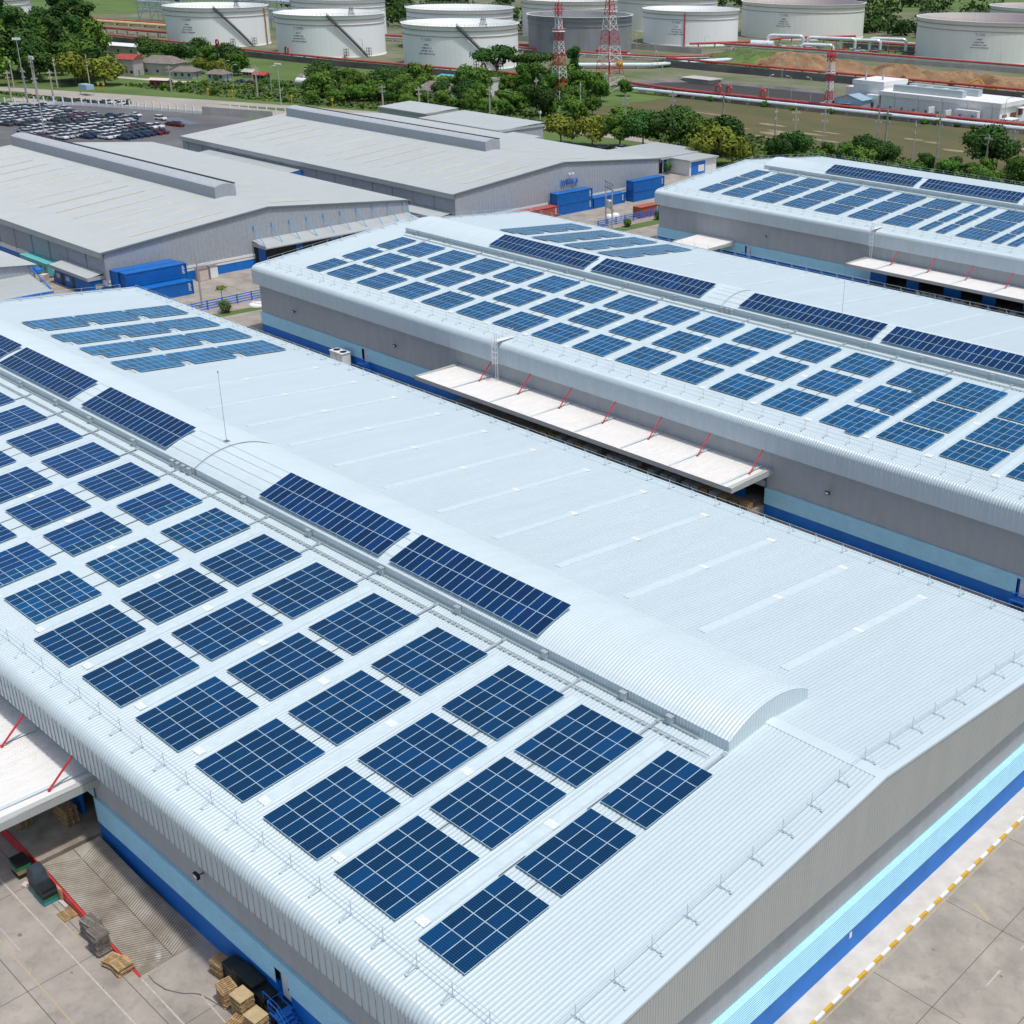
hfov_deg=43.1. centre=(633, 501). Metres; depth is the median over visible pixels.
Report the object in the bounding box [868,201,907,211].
solar array
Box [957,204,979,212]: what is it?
solar array
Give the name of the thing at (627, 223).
round shrub
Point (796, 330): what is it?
cable tray
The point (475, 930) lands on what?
solar array
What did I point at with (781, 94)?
pond
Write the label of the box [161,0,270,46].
storage tank
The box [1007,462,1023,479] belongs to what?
solar array
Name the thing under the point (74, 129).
parked car
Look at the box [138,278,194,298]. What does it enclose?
shipping container
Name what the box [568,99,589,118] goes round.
broadleaf tree
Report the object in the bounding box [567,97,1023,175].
dry field
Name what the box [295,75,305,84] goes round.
tank trailer
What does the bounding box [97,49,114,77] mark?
broadleaf tree
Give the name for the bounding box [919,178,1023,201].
solar array
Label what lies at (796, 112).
utility pole
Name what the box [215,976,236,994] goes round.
pallet
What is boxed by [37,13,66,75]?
broadleaf tree
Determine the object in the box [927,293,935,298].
bulk tote
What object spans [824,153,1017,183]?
guard rail
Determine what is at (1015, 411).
solar array
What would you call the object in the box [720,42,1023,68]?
pipe rack
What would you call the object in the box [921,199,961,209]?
solar array
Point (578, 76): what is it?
broadleaf tree
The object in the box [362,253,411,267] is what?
solar array
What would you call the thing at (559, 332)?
solar array
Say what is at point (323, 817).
solar array
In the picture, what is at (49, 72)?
utility pole
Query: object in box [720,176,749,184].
solar array
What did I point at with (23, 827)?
pallet
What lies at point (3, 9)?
broadleaf tree
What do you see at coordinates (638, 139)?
road
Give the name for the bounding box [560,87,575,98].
broadleaf tree
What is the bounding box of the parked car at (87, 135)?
[79,133,94,138]
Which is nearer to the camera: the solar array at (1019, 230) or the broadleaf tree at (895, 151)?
the solar array at (1019, 230)
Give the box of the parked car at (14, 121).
[10,119,18,125]
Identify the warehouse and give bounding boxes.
[0,132,421,291]
[0,287,1023,1023]
[180,105,660,216]
[251,211,1023,611]
[654,156,1023,315]
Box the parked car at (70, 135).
[64,133,75,138]
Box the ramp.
[42,836,200,974]
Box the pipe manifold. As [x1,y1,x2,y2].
[766,34,915,54]
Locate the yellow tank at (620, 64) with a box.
[616,61,622,72]
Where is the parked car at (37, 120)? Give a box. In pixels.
[31,119,43,123]
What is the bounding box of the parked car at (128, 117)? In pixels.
[121,115,133,119]
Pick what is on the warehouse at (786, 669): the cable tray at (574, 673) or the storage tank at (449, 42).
the cable tray at (574, 673)
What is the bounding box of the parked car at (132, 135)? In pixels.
[127,133,137,138]
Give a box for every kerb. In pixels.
[46,871,140,976]
[809,814,1023,1023]
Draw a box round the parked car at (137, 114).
[129,112,141,116]
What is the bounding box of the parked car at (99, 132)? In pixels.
[94,130,103,134]
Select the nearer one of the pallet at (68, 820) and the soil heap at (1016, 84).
the pallet at (68, 820)
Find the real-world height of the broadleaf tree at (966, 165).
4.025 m
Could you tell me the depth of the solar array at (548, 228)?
237.17 m
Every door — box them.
[258,248,265,261]
[281,973,291,1001]
[295,243,302,250]
[364,349,368,362]
[747,246,750,255]
[870,102,1022,120]
[1018,579,1023,597]
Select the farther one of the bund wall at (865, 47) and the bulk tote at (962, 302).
the bund wall at (865, 47)
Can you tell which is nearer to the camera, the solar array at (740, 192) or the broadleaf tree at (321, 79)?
the solar array at (740, 192)
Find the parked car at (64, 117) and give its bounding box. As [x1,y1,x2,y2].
[60,115,70,119]
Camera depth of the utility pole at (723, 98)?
432.27 m
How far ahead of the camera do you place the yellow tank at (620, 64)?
595.30 m
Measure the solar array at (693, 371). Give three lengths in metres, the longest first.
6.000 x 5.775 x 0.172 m
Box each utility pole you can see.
[3,70,11,100]
[9,59,14,87]
[20,68,28,102]
[28,59,34,87]
[31,76,37,101]
[46,70,54,100]
[52,58,58,88]
[167,65,172,91]
[193,251,202,306]
[251,66,258,96]
[378,84,385,104]
[416,87,421,101]
[485,87,492,113]
[622,95,629,114]
[669,91,676,105]
[720,94,726,114]
[774,108,777,137]
[792,108,800,131]
[821,110,829,145]
[874,108,883,156]
[882,109,891,162]
[912,121,916,161]
[934,111,945,167]
[984,135,992,157]
[1009,128,1018,150]
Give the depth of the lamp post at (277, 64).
479.68 m
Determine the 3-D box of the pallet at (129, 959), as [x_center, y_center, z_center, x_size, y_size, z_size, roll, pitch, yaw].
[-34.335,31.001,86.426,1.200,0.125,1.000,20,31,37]
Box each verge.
[0,93,32,98]
[212,307,261,316]
[612,219,658,231]
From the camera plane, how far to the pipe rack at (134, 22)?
818.20 m
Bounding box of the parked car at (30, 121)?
[25,119,37,123]
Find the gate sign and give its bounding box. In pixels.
[78,83,94,94]
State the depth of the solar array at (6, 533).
118.48 m
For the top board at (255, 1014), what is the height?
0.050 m
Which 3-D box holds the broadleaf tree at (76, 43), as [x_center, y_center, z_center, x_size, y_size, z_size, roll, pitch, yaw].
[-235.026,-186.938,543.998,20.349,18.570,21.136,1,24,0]
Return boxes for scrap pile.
[39,273,49,281]
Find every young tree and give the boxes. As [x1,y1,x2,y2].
[215,284,226,294]
[663,162,671,173]
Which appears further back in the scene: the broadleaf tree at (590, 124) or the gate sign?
the gate sign
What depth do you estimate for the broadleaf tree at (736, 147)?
370.76 m
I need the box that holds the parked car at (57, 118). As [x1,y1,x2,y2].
[50,116,63,121]
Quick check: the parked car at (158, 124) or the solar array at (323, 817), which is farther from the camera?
the parked car at (158, 124)
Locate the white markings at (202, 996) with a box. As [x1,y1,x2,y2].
[0,879,1023,1023]
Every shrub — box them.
[158,82,169,88]
[179,85,189,91]
[209,86,219,93]
[217,298,231,311]
[251,85,263,92]
[262,77,270,82]
[273,79,285,86]
[288,89,296,93]
[621,217,631,226]
[651,210,658,219]
[761,100,769,106]
[799,152,809,156]
[827,108,833,113]
[920,118,928,123]
[1002,178,1011,183]
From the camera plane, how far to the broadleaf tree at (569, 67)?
521.92 m
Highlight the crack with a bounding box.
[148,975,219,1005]
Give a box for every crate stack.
[8,851,30,879]
[27,878,35,895]
[33,878,58,905]
[221,954,242,979]
[231,960,254,987]
[242,969,266,992]
[253,983,277,1010]
[263,996,286,1023]
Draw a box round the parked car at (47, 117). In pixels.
[42,115,50,120]
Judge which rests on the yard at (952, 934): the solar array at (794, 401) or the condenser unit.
the condenser unit
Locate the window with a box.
[698,164,703,171]
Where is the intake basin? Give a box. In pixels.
[680,75,722,83]
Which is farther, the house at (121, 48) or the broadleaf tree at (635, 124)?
the house at (121, 48)
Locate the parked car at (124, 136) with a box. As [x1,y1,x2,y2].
[116,134,131,139]
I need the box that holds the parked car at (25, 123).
[17,121,30,126]
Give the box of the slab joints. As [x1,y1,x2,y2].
[0,202,1023,1023]
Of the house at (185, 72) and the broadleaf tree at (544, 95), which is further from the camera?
the house at (185, 72)
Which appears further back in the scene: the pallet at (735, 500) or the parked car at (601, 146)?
the parked car at (601, 146)
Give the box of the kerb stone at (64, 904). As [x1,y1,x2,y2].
[58,899,68,908]
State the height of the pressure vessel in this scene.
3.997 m
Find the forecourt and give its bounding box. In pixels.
[3,92,284,115]
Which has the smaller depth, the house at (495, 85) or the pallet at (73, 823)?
the pallet at (73, 823)
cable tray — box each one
[0,375,727,889]
[342,232,1023,448]
[729,169,1023,234]
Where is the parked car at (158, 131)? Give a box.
[151,129,163,134]
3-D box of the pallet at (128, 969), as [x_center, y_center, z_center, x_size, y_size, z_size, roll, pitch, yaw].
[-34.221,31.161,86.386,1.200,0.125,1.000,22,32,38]
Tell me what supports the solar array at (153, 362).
on the warehouse at (786, 669)
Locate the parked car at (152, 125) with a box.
[145,123,157,128]
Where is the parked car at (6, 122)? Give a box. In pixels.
[0,120,13,126]
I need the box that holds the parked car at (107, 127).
[102,126,114,129]
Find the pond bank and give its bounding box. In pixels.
[612,79,837,103]
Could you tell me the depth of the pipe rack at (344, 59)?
619.22 m
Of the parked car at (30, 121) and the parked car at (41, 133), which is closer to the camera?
the parked car at (41, 133)
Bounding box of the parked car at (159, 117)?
[154,114,166,120]
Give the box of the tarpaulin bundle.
[26,861,49,884]
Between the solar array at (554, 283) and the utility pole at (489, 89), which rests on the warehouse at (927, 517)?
the solar array at (554, 283)
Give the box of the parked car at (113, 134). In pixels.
[108,132,118,138]
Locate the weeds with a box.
[0,53,1023,185]
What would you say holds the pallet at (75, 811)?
on the pallet
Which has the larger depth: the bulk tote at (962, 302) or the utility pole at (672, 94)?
the utility pole at (672, 94)
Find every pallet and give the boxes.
[14,823,32,830]
[56,800,76,813]
[56,803,76,814]
[56,809,76,815]
[56,885,63,900]
[56,906,77,922]
[58,816,77,822]
[59,819,79,826]
[61,810,77,817]
[79,912,101,927]
[80,915,102,928]
[85,923,108,939]
[86,927,108,942]
[87,926,109,940]
[87,936,109,945]
[88,940,109,949]
[88,943,110,952]
[88,945,110,953]
[89,947,110,955]
[98,947,112,956]
[101,957,114,969]
[102,951,122,965]
[109,954,131,971]
[109,966,130,976]
[115,954,133,971]
[115,969,132,978]
[120,964,134,974]
[209,952,228,969]
[209,955,223,970]
[209,966,223,975]
[214,980,236,996]
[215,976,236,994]
[217,998,230,1009]
[226,1012,244,1023]
[230,996,253,1006]
[230,998,252,1008]
[230,1000,254,1010]
[230,1002,254,1012]
[244,1016,268,1023]
[575,440,586,444]
[700,485,711,490]
[719,492,731,497]
[729,498,741,503]
[740,500,752,505]
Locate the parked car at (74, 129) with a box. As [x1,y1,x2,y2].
[70,127,80,131]
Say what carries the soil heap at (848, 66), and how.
on the dirt ground at (1009, 78)
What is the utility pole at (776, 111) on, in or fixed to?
on the ground at (288, 70)
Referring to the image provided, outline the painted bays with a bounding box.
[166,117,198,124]
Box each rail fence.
[188,289,260,311]
[597,208,658,227]
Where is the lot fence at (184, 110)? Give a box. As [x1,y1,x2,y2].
[0,96,201,113]
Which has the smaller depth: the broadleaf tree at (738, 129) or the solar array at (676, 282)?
the solar array at (676, 282)
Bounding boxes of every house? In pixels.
[104,42,143,54]
[115,53,144,75]
[143,55,187,75]
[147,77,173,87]
[171,66,202,78]
[205,69,231,80]
[241,69,258,77]
[250,71,271,80]
[421,81,455,97]
[452,76,500,96]
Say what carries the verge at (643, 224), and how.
on the yard at (952, 934)
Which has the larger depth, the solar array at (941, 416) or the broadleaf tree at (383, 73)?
the broadleaf tree at (383, 73)
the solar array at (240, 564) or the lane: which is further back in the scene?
the lane
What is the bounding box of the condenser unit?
[329,347,350,363]
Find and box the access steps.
[267,992,297,1023]
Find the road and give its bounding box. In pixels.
[0,87,761,158]
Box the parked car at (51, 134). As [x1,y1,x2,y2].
[46,132,54,137]
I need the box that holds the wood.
[175,0,1003,35]
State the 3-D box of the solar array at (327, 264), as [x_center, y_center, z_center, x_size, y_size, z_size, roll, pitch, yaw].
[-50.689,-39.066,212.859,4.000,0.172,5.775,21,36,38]
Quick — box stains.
[17,933,1002,988]
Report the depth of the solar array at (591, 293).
193.27 m
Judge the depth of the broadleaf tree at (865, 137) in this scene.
373.34 m
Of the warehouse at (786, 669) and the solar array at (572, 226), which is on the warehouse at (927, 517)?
the solar array at (572, 226)
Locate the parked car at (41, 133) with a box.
[36,132,49,136]
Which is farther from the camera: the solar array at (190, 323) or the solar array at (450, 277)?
the solar array at (450, 277)
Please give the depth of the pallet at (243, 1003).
82.15 m
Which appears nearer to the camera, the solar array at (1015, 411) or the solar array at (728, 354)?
the solar array at (1015, 411)
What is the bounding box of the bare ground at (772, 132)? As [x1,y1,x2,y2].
[697,112,1023,165]
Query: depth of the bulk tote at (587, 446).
167.50 m
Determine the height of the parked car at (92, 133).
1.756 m
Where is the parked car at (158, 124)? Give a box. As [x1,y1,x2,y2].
[154,122,164,127]
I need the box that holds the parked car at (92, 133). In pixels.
[87,131,98,137]
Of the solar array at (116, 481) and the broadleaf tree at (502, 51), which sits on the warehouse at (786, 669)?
the solar array at (116, 481)
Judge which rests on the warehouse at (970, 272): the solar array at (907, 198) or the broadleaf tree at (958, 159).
the solar array at (907, 198)
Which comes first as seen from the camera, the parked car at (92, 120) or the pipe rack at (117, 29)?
the parked car at (92, 120)
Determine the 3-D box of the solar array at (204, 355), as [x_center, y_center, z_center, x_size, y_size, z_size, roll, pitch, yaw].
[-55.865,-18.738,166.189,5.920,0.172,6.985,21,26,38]
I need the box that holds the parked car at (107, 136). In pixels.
[97,133,113,139]
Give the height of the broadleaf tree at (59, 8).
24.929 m
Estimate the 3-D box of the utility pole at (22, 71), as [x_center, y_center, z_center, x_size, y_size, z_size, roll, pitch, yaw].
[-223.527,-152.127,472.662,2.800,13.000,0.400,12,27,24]
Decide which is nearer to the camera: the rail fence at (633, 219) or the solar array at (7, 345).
the solar array at (7, 345)
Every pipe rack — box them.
[91,17,165,27]
[102,26,166,37]
[108,34,517,74]
[385,34,630,57]
[518,46,713,60]
[577,58,731,68]
[629,81,1023,125]
[633,87,1023,133]
[666,57,1023,91]
[690,35,855,47]
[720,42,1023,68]
[817,39,914,46]
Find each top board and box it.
[229,985,253,1003]
[242,1005,268,1023]
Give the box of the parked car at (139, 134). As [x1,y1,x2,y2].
[132,132,144,137]
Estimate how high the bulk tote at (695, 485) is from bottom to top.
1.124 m
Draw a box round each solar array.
[0,335,21,357]
[0,347,97,398]
[0,392,15,405]
[0,405,47,433]
[0,451,16,466]
[0,466,52,502]
[0,524,17,541]
[0,542,56,586]
[4,570,101,622]
[5,488,91,528]
[6,423,83,455]
[22,316,90,330]
[34,604,145,665]
[41,442,120,476]
[42,511,132,555]
[51,329,121,344]
[74,310,140,324]
[77,462,159,499]
[80,341,152,357]
[81,387,196,447]
[82,638,199,706]
[85,538,179,585]
[103,322,171,337]
[111,354,185,372]
[116,483,202,523]
[121,567,227,623]
[124,305,188,318]
[133,334,203,350]
[135,676,259,751]
[154,316,220,330]
[160,507,250,551]
[165,347,237,364]
[171,598,282,659]
[185,328,252,342]
[195,718,325,801]
[200,534,302,585]
[216,340,286,356]
[226,632,343,699]
[252,562,358,617]
[259,472,411,554]
[263,766,400,859]
[288,670,411,744]
[306,258,347,270]
[308,593,419,654]
[327,264,376,279]
[334,815,479,919]
[342,247,382,259]
[357,272,407,288]
[357,712,487,795]
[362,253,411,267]
[371,627,487,694]
[377,237,416,248]
[388,281,440,298]
[389,534,570,635]
[394,261,442,276]
[397,242,444,256]
[418,874,549,974]
[421,291,475,308]
[425,269,475,285]
[427,250,475,264]
[430,756,566,848]
[441,665,564,739]
[456,301,511,319]
[457,278,510,295]
[460,258,509,273]
[489,234,599,267]
[492,311,549,330]
[493,267,543,282]
[493,288,546,305]
[499,227,544,234]
[514,704,643,786]
[516,808,636,895]
[525,225,568,231]
[527,275,580,292]
[529,298,584,316]
[531,322,588,342]
[533,234,577,242]
[550,223,590,230]
[556,232,602,239]
[564,242,609,249]
[565,285,617,302]
[567,308,624,327]
[571,334,631,355]
[581,230,624,237]
[588,239,635,247]
[590,258,715,295]
[598,249,644,257]
[600,750,712,828]
[603,295,658,312]
[609,319,667,339]
[613,237,656,244]
[615,346,676,369]
[622,247,668,254]
[644,305,699,324]
[645,244,692,252]
[652,331,711,352]
[661,359,724,383]
[686,316,745,336]
[697,343,759,365]
[699,183,729,191]
[709,373,774,398]
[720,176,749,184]
[721,187,759,196]
[731,327,792,348]
[739,293,887,337]
[740,170,769,177]
[743,180,779,189]
[745,356,809,379]
[751,192,789,202]
[761,388,829,414]
[763,173,799,182]
[772,185,809,194]
[779,339,841,362]
[782,197,822,207]
[792,178,829,187]
[797,369,862,395]
[802,190,840,200]
[815,203,854,214]
[819,404,889,435]
[823,183,860,192]
[825,164,922,185]
[831,352,894,376]
[835,195,874,205]
[848,209,888,219]
[854,188,892,197]
[854,385,922,414]
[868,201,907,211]
[876,421,944,449]
[881,326,1023,375]
[883,215,924,226]
[887,193,926,203]
[887,368,952,395]
[902,207,942,217]
[903,401,977,432]
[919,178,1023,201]
[919,221,943,229]
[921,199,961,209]
[935,224,960,232]
[936,382,1007,410]
[939,213,961,221]
[939,439,1010,469]
[955,215,978,223]
[956,227,998,239]
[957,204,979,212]
[966,418,1023,450]
[974,207,997,215]
[975,219,1017,230]
[991,233,1016,243]
[993,210,1023,221]
[997,398,1023,422]
[1007,236,1023,245]
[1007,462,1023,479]
[1010,226,1023,233]
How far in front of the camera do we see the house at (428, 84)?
503.71 m
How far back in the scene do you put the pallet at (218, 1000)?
83.65 m
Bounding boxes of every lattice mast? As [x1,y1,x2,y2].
[551,0,567,99]
[596,0,623,91]
[824,43,836,106]
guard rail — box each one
[0,284,121,300]
[0,625,504,1023]
[136,285,1023,619]
[265,208,519,262]
[265,259,1023,498]
[531,208,1020,315]
[553,645,1023,1023]
[664,185,1021,252]
[667,153,819,188]
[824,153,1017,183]
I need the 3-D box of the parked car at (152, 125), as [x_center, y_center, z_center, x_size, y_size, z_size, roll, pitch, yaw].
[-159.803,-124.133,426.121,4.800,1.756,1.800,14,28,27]
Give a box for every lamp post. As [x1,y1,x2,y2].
[12,37,25,95]
[28,56,44,132]
[274,63,281,104]
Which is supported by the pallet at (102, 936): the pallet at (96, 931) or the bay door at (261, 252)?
the pallet at (96, 931)
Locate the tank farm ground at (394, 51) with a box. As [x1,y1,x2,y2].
[89,0,1023,126]
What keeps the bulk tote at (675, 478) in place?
on the warehouse at (927, 517)
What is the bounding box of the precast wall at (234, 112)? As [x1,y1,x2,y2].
[202,106,272,118]
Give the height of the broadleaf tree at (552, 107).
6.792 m
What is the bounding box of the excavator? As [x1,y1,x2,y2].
[969,79,996,89]
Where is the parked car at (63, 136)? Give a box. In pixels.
[54,133,68,139]
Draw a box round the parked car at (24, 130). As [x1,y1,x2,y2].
[20,128,32,132]
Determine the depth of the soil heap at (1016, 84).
553.23 m
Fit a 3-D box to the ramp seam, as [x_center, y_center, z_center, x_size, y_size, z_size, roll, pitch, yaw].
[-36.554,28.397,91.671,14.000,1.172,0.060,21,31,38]
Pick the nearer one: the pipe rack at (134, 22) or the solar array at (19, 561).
the solar array at (19, 561)
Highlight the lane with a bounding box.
[111,76,320,92]
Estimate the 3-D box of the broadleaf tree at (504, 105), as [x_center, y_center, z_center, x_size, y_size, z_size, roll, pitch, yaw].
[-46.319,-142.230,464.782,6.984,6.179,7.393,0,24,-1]
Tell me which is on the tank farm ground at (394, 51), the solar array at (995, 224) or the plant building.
the plant building
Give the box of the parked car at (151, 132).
[146,130,156,135]
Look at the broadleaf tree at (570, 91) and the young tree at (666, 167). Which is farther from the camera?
the broadleaf tree at (570, 91)
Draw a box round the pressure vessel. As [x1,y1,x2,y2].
[750,40,773,45]
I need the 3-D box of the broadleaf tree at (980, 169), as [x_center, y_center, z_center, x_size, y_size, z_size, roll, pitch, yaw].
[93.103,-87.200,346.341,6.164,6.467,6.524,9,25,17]
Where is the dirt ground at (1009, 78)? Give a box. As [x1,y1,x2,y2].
[849,66,1023,87]
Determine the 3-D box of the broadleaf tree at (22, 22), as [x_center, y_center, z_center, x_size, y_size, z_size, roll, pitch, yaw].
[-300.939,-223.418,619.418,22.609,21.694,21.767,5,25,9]
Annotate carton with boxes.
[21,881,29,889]
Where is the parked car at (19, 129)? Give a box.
[15,126,26,131]
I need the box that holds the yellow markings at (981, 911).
[0,821,1023,1023]
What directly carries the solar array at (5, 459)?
on the warehouse at (786, 669)
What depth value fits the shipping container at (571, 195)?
309.98 m
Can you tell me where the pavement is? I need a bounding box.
[774,787,1023,1023]
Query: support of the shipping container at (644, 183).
on the shipping container at (636, 196)
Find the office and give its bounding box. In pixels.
[610,142,718,175]
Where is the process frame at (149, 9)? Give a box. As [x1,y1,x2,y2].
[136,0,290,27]
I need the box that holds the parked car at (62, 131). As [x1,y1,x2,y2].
[57,129,68,132]
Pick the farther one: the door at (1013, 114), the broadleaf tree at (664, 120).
the door at (1013, 114)
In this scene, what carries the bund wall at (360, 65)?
on the ground at (288, 70)
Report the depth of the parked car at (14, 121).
429.28 m
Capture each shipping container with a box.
[109,259,174,285]
[111,284,119,288]
[118,261,187,286]
[120,276,187,287]
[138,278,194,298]
[520,204,557,216]
[550,187,592,204]
[552,199,592,215]
[593,191,624,208]
[626,175,664,191]
[626,186,663,201]
[633,202,658,218]
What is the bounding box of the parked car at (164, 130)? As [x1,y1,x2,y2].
[159,128,169,133]
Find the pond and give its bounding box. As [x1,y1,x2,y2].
[632,82,826,101]
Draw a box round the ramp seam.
[73,849,172,955]
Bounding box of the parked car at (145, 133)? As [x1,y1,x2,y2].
[140,131,150,136]
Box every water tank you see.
[607,214,613,222]
[613,213,619,221]
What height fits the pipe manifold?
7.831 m
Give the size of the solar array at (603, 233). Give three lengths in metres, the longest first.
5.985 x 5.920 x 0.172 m
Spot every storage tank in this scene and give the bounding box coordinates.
[3,0,30,13]
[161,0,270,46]
[272,6,386,57]
[290,0,386,33]
[400,16,519,69]
[404,2,513,20]
[521,0,617,35]
[526,8,633,55]
[617,0,717,31]
[642,3,739,46]
[741,0,866,40]
[914,10,1023,63]
[989,1,1023,13]
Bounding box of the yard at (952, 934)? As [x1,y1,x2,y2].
[0,166,1023,1023]
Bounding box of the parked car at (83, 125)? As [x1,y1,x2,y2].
[79,123,91,126]
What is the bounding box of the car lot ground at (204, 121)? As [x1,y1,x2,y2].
[0,104,252,148]
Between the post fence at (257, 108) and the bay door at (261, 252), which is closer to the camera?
the bay door at (261, 252)
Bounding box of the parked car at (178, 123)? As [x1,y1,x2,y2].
[172,120,184,126]
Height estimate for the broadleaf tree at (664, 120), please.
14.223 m
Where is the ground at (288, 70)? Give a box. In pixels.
[0,0,1023,177]
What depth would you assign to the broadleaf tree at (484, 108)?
462.71 m
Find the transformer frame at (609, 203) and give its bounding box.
[604,178,613,227]
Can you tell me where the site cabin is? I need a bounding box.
[20,252,55,276]
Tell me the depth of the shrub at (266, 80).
541.73 m
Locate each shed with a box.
[0,250,53,299]
[378,101,458,118]
[418,110,544,138]
[508,132,540,138]
[834,93,871,110]
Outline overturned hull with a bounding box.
[249,301,261,307]
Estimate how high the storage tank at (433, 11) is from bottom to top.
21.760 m
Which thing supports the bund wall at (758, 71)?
on the tank farm ground at (394, 51)
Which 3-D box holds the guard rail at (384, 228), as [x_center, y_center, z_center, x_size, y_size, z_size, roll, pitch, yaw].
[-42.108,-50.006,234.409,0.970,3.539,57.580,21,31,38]
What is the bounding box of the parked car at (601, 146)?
[596,144,611,148]
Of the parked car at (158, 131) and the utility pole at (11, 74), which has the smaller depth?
the parked car at (158, 131)
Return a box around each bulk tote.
[555,434,566,443]
[567,438,577,447]
[583,444,593,452]
[590,446,601,455]
[607,452,617,461]
[614,455,625,464]
[622,458,633,467]
[630,461,641,470]
[647,467,658,477]
[660,471,671,481]
[668,474,680,485]
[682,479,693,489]
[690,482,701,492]
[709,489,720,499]
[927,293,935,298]
[938,295,945,300]
[958,300,966,304]
[1009,311,1017,315]
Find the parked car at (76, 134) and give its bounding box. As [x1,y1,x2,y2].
[70,132,80,137]
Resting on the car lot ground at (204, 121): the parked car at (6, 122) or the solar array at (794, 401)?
the parked car at (6, 122)
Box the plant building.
[845,70,1023,125]
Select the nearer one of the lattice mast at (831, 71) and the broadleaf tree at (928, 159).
the broadleaf tree at (928, 159)
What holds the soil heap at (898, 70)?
on the dirt ground at (1009, 78)
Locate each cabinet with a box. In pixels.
[194,266,208,280]
[205,264,218,278]
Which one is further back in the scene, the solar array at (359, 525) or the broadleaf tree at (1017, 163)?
the broadleaf tree at (1017, 163)
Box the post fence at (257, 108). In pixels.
[229,104,285,113]
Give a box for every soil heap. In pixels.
[756,51,833,72]
[818,58,873,72]
[868,63,942,78]
[922,70,1007,84]
[979,81,1023,90]
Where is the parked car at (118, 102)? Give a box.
[116,100,127,104]
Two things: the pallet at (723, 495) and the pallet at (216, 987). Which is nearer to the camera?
the pallet at (216, 987)
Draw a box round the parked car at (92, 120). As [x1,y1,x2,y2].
[87,119,99,122]
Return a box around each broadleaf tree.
[0,0,4,12]
[0,3,25,12]
[0,16,27,29]
[0,23,6,34]
[0,27,48,76]
[0,47,14,74]
[1,7,26,17]
[1,8,22,29]
[5,36,47,67]
[12,26,33,34]
[15,51,53,81]
[20,6,49,27]
[23,17,35,32]
[31,25,68,51]
[35,16,44,28]
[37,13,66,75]
[42,38,54,69]
[45,0,68,16]
[50,0,71,26]
[50,36,100,80]
[51,50,95,85]
[54,47,94,82]
[60,12,85,35]
[63,34,95,45]
[64,0,83,12]
[64,33,100,46]
[67,16,112,48]
[69,1,98,22]
[81,55,128,84]
[83,46,106,80]
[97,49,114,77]
[134,36,152,52]
[135,40,166,57]
[148,52,164,56]
[161,41,176,55]
[167,42,200,59]
[186,37,211,51]
[192,57,209,71]
[194,45,221,61]
[206,59,232,71]
[215,42,244,58]
[221,46,249,71]
[223,52,249,74]
[301,79,310,90]
[303,60,341,82]
[303,89,319,103]
[304,68,338,98]
[322,83,338,95]
[325,90,340,103]
[331,70,338,80]
[334,89,346,101]
[338,67,356,82]
[338,84,354,99]
[339,76,346,85]
[344,69,369,85]
[345,84,367,100]
[361,84,374,98]
[363,78,387,100]
[364,65,399,89]
[380,90,395,103]
[385,75,406,93]
[394,66,413,75]
[394,79,422,94]
[394,86,413,99]
[398,72,413,78]
[398,91,417,101]
[400,79,425,96]
[404,61,434,80]
[416,75,428,84]
[417,92,436,103]
[428,80,450,92]
[433,88,450,101]
[436,75,449,82]
[448,63,474,84]
[448,97,458,106]
[450,80,472,99]
[457,77,480,83]
[457,92,476,105]
[460,64,493,85]
[463,87,480,102]
[463,97,476,110]
[469,44,518,70]
[471,80,486,94]
[473,81,493,98]
[477,97,492,109]
[478,103,488,112]
[488,71,506,89]
[490,99,495,107]
[495,90,507,99]
[496,98,514,113]
[505,48,556,63]
[505,73,518,92]
[505,91,526,111]
[514,63,535,86]
[516,83,533,99]
[521,61,545,85]
[523,84,557,115]
[538,69,571,89]
[539,71,569,96]
[540,97,560,113]
[540,112,582,141]
[548,60,575,72]
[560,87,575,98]
[560,93,575,105]
[560,98,574,115]
[566,45,581,70]
[566,85,584,99]
[568,67,594,88]
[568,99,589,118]
[572,114,610,145]
[583,94,602,113]
[585,70,605,90]
[589,78,610,98]
[600,110,632,144]
[611,105,633,114]
[617,79,632,94]
[621,108,664,143]
[645,105,688,143]
[671,104,695,145]
[672,111,709,139]
[681,116,718,146]
[686,124,735,153]
[708,114,744,155]
[713,132,756,163]
[764,137,793,156]
[778,130,816,155]
[810,148,827,156]
[821,142,834,156]
[835,140,854,159]
[845,145,876,163]
[852,133,882,142]
[854,138,892,161]
[880,141,903,165]
[903,160,924,170]
[916,152,937,167]
[934,158,961,175]
[950,156,962,166]
[958,123,1007,159]
[961,164,985,177]
[964,162,977,167]
[969,165,990,178]
[977,133,1023,169]
[977,168,1004,182]
[979,156,997,169]
[1002,156,1017,174]
[1006,155,1023,184]
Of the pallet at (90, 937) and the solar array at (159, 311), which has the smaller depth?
the pallet at (90, 937)
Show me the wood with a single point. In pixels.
(395, 9)
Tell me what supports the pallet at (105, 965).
on the pallet
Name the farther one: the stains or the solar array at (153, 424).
the solar array at (153, 424)
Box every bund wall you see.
[107,36,507,75]
[518,35,701,53]
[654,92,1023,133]
[663,60,1023,97]
[831,53,1023,73]
[843,43,914,52]
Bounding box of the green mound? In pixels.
[706,47,779,66]
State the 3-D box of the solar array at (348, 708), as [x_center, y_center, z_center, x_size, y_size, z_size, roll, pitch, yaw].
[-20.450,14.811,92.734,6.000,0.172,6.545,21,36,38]
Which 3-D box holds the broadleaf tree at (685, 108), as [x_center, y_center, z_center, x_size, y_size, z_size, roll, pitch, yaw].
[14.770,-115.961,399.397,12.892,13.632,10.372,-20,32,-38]

